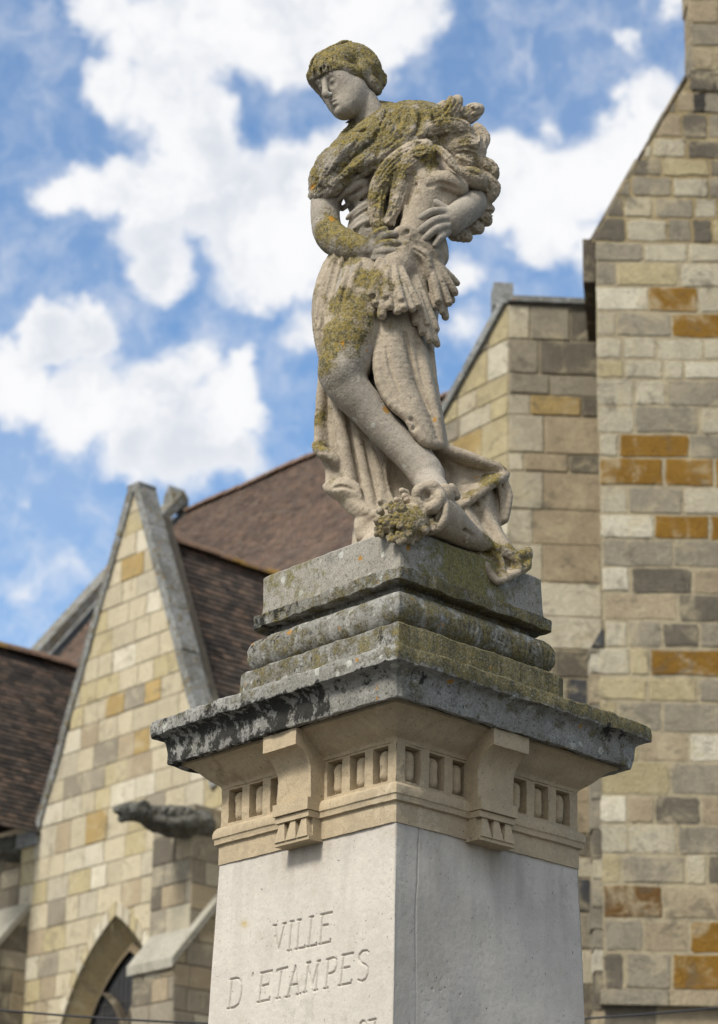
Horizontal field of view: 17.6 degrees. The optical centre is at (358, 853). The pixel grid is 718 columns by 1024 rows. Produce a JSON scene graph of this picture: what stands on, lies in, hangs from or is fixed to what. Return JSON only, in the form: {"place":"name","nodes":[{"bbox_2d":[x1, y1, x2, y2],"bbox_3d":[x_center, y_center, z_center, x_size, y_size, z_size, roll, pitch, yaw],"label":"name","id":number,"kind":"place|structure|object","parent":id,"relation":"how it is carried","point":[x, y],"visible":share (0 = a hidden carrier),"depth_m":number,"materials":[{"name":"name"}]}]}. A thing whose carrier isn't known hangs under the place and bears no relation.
{"place":"outdoors","nodes":[
{"label":"outdoors","id":0,"kind":"place"},
{"bbox_2d":[0,0,684,648],"label":"sky","id":1,"kind":"structure","parent":0,"point":[161,259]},
{"bbox_2d":[0,0,717,1023],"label":"church","id":2,"kind":"structure","parent":0,"point":[588,420],"depth_m":27.65,"materials":[{"name":"beige stone"}]},
{"bbox_2d":[63,916,142,1023],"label":"window","id":3,"kind":"structure","parent":2,"relation":"in","point":[103,988],"depth_m":31.21,"materials":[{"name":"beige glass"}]},
{"bbox_2d":[0,1007,717,1023],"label":"overhead cable","id":4,"kind":"object","parent":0,"point":[185,1022],"visible":0.69,"depth_m":16.19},
{"bbox_2d":[150,567,651,1023],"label":"pedestal","id":5,"kind":"object","parent":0,"point":[401,767],"visible":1,"depth_m":8.87,"materials":[{"name":"stone"}]},
{"bbox_2d":[262,40,543,616],"bbox_3d":[0.212,-2.264,9.774,0.903,2.658,0.945,14,-19,-41],"label":"statue","id":6,"kind":"object","parent":5,"relation":"on","point":[414,184],"visible":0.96,"depth_m":9.64,"materials":[{"name":"stone"}]}
]}

